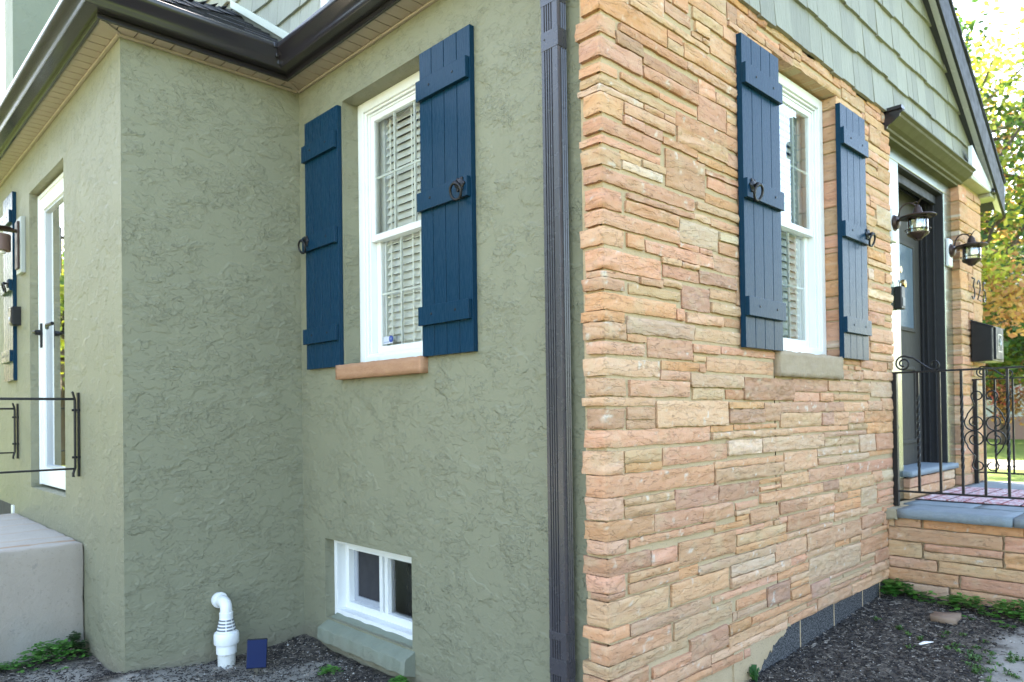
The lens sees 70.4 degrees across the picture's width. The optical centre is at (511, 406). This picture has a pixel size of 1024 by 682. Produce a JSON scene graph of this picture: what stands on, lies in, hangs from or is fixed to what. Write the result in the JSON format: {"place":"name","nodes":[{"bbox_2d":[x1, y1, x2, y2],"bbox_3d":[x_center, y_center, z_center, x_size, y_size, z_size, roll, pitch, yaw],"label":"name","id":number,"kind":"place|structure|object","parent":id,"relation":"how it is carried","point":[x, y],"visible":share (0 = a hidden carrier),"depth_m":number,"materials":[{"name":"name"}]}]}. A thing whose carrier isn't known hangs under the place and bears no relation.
{"place":"outdoors","nodes":[
{"label":"outdoors","id":0,"kind":"place"},
{"bbox_2d":[0,439,1023,681],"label":"ground","id":1,"kind":"structure","parent":0,"point":[1018,665],"depth_m":3.64,"materials":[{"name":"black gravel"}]},
{"bbox_2d":[0,660,33,671],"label":"weed","id":2,"kind":"object","parent":1,"relation":"on","point":[5,665],"visible":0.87,"depth_m":3.75,"materials":[{"name":"green plant"}]},
{"bbox_2d":[0,513,83,664],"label":"concrete landing","id":3,"kind":"object","parent":1,"relation":"on","point":[41,580],"visible":0.81,"depth_m":3.95,"materials":[{"name":"grey concrete"}]},
{"bbox_2d":[0,631,90,672],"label":"weed","id":4,"kind":"object","parent":1,"relation":"on","point":[37,653],"visible":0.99,"depth_m":3.84,"materials":[{"name":"green plant"}]},
{"bbox_2d":[211,592,238,668],"bbox_3d":[-1.509,1.202,3.804,0.125,0.437,0.180,0,-1,-44],"label":"vent pipe","id":5,"kind":"object","parent":1,"relation":"in","point":[226,637],"visible":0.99,"depth_m":3.75,"materials":[{"name":"plastic"}]},
{"bbox_2d":[246,638,267,675],"bbox_3d":[-1.292,1.325,3.662,0.100,0.292,0.029,3,-12,-20],"label":"sign","id":6,"kind":"object","parent":1,"relation":"on","point":[256,654],"visible":1,"depth_m":3.66,"materials":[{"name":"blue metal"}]},
{"bbox_2d":[317,664,341,674],"bbox_3d":[-0.912,1.322,3.651,0.130,0.026,0.127,-1,-1,-9],"label":"weed","id":7,"kind":"object","parent":1,"relation":"on","point":[328,667],"visible":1,"depth_m":3.65,"materials":[{"name":"green plant"}]},
{"bbox_2d":[388,675,411,681],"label":"weed","id":8,"kind":"object","parent":1,"relation":"on","point":[400,678],"visible":0.98,"depth_m":3.39,"materials":[{"name":"green plant"}]},
{"bbox_2d":[0,0,1005,681],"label":"house","id":9,"kind":"structure","parent":1,"relation":"on","point":[610,450],"depth_m":3.70,"materials":[{"name":"green paint"}]},
{"bbox_2d":[0,500,14,514],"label":"cellar window","id":10,"kind":"structure","parent":9,"relation":"in","point":[5,508],"depth_m":5.69,"materials":[{"name":"white plastic"}]},
{"bbox_2d":[0,191,16,381],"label":"shutter","id":11,"kind":"object","parent":9,"relation":"attached to","point":[8,288],"visible":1,"depth_m":5.42,"materials":[{"name":"blue paint"}]},
{"bbox_2d":[0,403,18,458],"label":"hand rail","id":12,"kind":"object","parent":9,"relation":"attached to","point":[16,432],"visible":1,"depth_m":5.34,"materials":[{"name":"black metal"}]},
{"bbox_2d":[0,216,25,275],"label":"wall lamp","id":13,"kind":"object","parent":9,"relation":"attached to","point":[19,230],"visible":1,"depth_m":5.16,"materials":[{"name":"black metal"}]},
{"bbox_2d":[8,306,20,325],"bbox_3d":[-3.636,-0.658,5.300,0.068,0.135,0.100,0,-1,-44],"label":"doorbell","id":14,"kind":"object","parent":9,"relation":"attached to","point":[14,315],"visible":1,"depth_m":5.27,"materials":[{"name":"black metal"}]},
{"bbox_2d":[0,391,80,476],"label":"hand rail","id":15,"kind":"object","parent":9,"relation":"attached to","point":[76,410],"visible":1,"depth_m":4.11,"materials":[{"name":"black metal"}]},
{"bbox_2d":[32,173,65,489],"bbox_3d":[-3.002,-0.475,4.768,0.119,2.025,0.960,0,-1,-44],"label":"side door","id":16,"kind":"structure","parent":9,"relation":"in","point":[50,331],"depth_m":4.98,"materials":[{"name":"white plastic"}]},
{"bbox_2d":[297,105,343,369],"bbox_3d":[-1.070,-0.915,4.004,0.090,1.405,0.362,0,-1,-44],"label":"shutter","id":17,"kind":"object","parent":9,"relation":"attached to","point":[322,240],"visible":0.98,"depth_m":3.99,"materials":[{"name":"blue paint"}]},
{"bbox_2d":[321,0,329,6],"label":"window","id":18,"kind":"structure","parent":9,"relation":"in","point":[323,2],"depth_m":4.00,"materials":[{"name":"white glass"}]},
{"bbox_2d":[334,540,411,639],"bbox_3d":[-0.646,0.946,3.862,0.200,0.437,0.813,0,-1,-44],"label":"window","id":19,"kind":"structure","parent":9,"relation":"in","point":[373,587],"depth_m":3.97,"materials":[{"name":"white plastic"}]},
{"bbox_2d":[358,71,422,361],"bbox_3d":[-0.254,-0.941,4.008,0.900,1.422,0.745,0,-1,-44],"label":"window","id":20,"kind":"structure","parent":9,"relation":"in","point":[389,170],"depth_m":3.91,"materials":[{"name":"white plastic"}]},
{"bbox_2d":[383,335,392,343],"bbox_3d":[-0.663,-0.357,3.881,0.003,0.043,0.091,0,-1,-44],"label":"window sticker","id":21,"kind":"object","parent":20,"relation":"attached to","point":[387,339],"depth_m":3.88,"materials":[{"name":"white paper"}]},
{"bbox_2d":[415,24,477,356],"bbox_3d":[-0.313,-0.935,3.220,0.090,1.405,0.362,0,-1,-44],"label":"shutter","id":22,"kind":"object","parent":9,"relation":"attached to","point":[446,196],"visible":1,"depth_m":3.21,"materials":[{"name":"blue paint"}]},
{"bbox_2d":[736,32,785,350],"bbox_3d":[1.170,-0.967,3.334,0.362,1.405,0.090,0,-1,-44],"label":"shutter","id":23,"kind":"object","parent":9,"relation":"attached to","point":[761,196],"visible":1,"depth_m":3.32,"materials":[{"name":"blue paint"}]},
{"bbox_2d":[778,72,826,354],"bbox_3d":[1.167,-0.981,4.127,0.760,1.447,0.900,0,-1,-44],"label":"window","id":24,"kind":"structure","parent":9,"relation":"in","point":[800,113],"depth_m":4.03,"materials":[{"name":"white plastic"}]},
{"bbox_2d":[835,102,875,360],"bbox_3d":[1.951,-0.970,4.088,0.362,1.405,0.090,0,-1,-44],"label":"shutter","id":25,"kind":"object","parent":9,"relation":"attached to","point":[854,234],"visible":1,"depth_m":4.07,"materials":[{"name":"blue paint"}]},
{"bbox_2d":[894,280,905,309],"bbox_3d":[2.558,-0.738,4.782,0.072,0.197,0.049,0,-1,-44],"label":"lock box","id":26,"kind":"object","parent":9,"relation":"attached to","point":[899,292],"visible":1,"depth_m":4.76,"materials":[{"name":"black metal"}]},
{"bbox_2d":[890,198,936,242],"bbox_3d":[2.571,-1.193,4.651,0.198,0.275,0.272,0,-1,-44],"label":"wall lantern","id":27,"kind":"object","parent":9,"relation":"attached to","point":[917,215],"depth_m":4.62,"materials":[{"name":"black metal"}]},
{"bbox_2d":[898,173,935,464],"bbox_3d":[2.893,-0.593,5.269,0.988,2.057,0.240,0,-1,-44],"label":"front door","id":28,"kind":"structure","parent":9,"relation":"in","point":[908,247],"depth_m":5.48,"materials":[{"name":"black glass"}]},
{"bbox_2d":[945,229,987,267],"bbox_3d":[3.456,-1.196,5.505,0.198,0.275,0.272,0,-1,-44],"label":"wall lantern","id":29,"kind":"object","parent":9,"relation":"attached to","point":[971,244],"depth_m":5.48,"materials":[{"name":"black metal"}]},
{"bbox_2d":[971,277,985,302],"bbox_3d":[3.805,-0.943,5.911,0.423,0.181,0.010,0,-1,-44],"label":"house number","id":30,"kind":"object","parent":9,"relation":"attached to","point":[983,289],"visible":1,"depth_m":5.92,"materials":[{"name":"black metal"}]},
{"bbox_2d":[970,320,1004,362],"bbox_3d":[3.829,-0.523,5.827,0.360,0.334,0.165,0,-1,-44],"label":"mailbox","id":31,"kind":"object","parent":9,"relation":"attached to","point":[986,343],"visible":1,"depth_m":5.72,"materials":[{"name":"black metal"}]},
{"bbox_2d":[747,664,759,681],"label":"weed","id":32,"kind":"object","parent":1,"relation":"on","point":[754,670],"visible":0.92,"depth_m":3.23,"materials":[{"name":"green plant"}]},
{"bbox_2d":[918,641,932,644],"bbox_3d":[2.029,1.158,3.559,0.090,0.012,0.026,0,-1,-25],"label":"wood chip","id":33,"kind":"object","parent":1,"relation":"on","point":[924,642],"visible":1,"depth_m":3.55,"materials":[{"name":"white wood"}]},
{"bbox_2d":[930,611,961,625],"bbox_3d":[2.335,1.139,3.903,0.132,0.054,0.134,0,-1,-44],"label":"flat rock","id":34,"kind":"object","parent":1,"relation":"on","point":[953,618],"visible":0.98,"depth_m":3.88,"materials":[{"name":"beige stone"}]},
{"bbox_2d":[879,578,1023,627],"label":"clover patch","id":35,"kind":"object","parent":1,"relation":"on","point":[891,586],"visible":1,"depth_m":4.04,"materials":[{"name":"green plant"}]},
{"bbox_2d":[884,481,1023,609],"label":"porch","id":36,"kind":"object","parent":1,"relation":"on","point":[940,548],"visible":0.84,"depth_m":4.22,"materials":[{"name":"stone"}]},
{"bbox_2d":[891,355,1023,505],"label":"porch railing","id":37,"kind":"object","parent":36,"relation":"on","point":[896,476],"visible":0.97,"depth_m":4.29,"materials":[{"name":"black metal"}]},
{"bbox_2d":[971,366,1023,483],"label":"porch railing","id":38,"kind":"object","parent":36,"relation":"on","point":[975,421],"visible":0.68,"depth_m":5.72,"materials":[{"name":"black metal"}]},
{"bbox_2d":[905,631,1023,681],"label":"weed patch","id":39,"kind":"object","parent":1,"relation":"on","point":[976,670],"visible":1,"depth_m":3.35,"materials":[{"name":"green plant"}]},
{"bbox_2d":[954,0,1023,282],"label":"maple tree","id":40,"kind":"object","parent":1,"relation":"on","point":[1011,117],"visible":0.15,"depth_m":14.80,"materials":[{"name":"green plant"}]},
{"bbox_2d":[980,229,1023,337],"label":"maple tree","id":41,"kind":"object","parent":1,"relation":"on","point":[996,269],"visible":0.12,"depth_m":13.67,"materials":[{"name":"yellow plant"}]},
{"bbox_2d":[980,152,1023,326],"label":"maple tree","id":42,"kind":"object","parent":1,"relation":"on","point":[1020,216],"depth_m":25.28,"materials":[{"name":"green plant"}]},
{"bbox_2d":[982,214,1023,389],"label":"maple tree","id":43,"kind":"object","parent":1,"relation":"on","point":[1014,346],"visible":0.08,"depth_m":19.94,"materials":[{"name":"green plant"}]},
{"bbox_2d":[982,255,1023,438],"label":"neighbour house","id":44,"kind":"structure","parent":1,"relation":"on","point":[1019,431],"depth_m":27.76,"materials":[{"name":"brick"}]},
{"bbox_2d":[985,333,1023,444],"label":"japanese maple","id":45,"kind":"object","parent":1,"relation":"on","point":[1001,402],"visible":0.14,"depth_m":22.92,"materials":[{"name":"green plant"}]},
{"bbox_2d":[0,0,1023,246],"label":"sky","id":46,"kind":"structure","parent":0,"point":[1012,7],"materials":[{"name":"white"}]},
{"bbox_2d":[915,486,1023,506],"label":"porch floor","id":47,"kind":"structure","parent":0,"point":[984,500],"depth_m":4.80,"materials":[{"name":"red brick"}]},
{"bbox_2d":[987,460,1023,468],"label":"driveway","id":48,"kind":"structure","parent":0,"point":[1003,464],"depth_m":15.32,"materials":[{"name":"concrete"}]}
]}

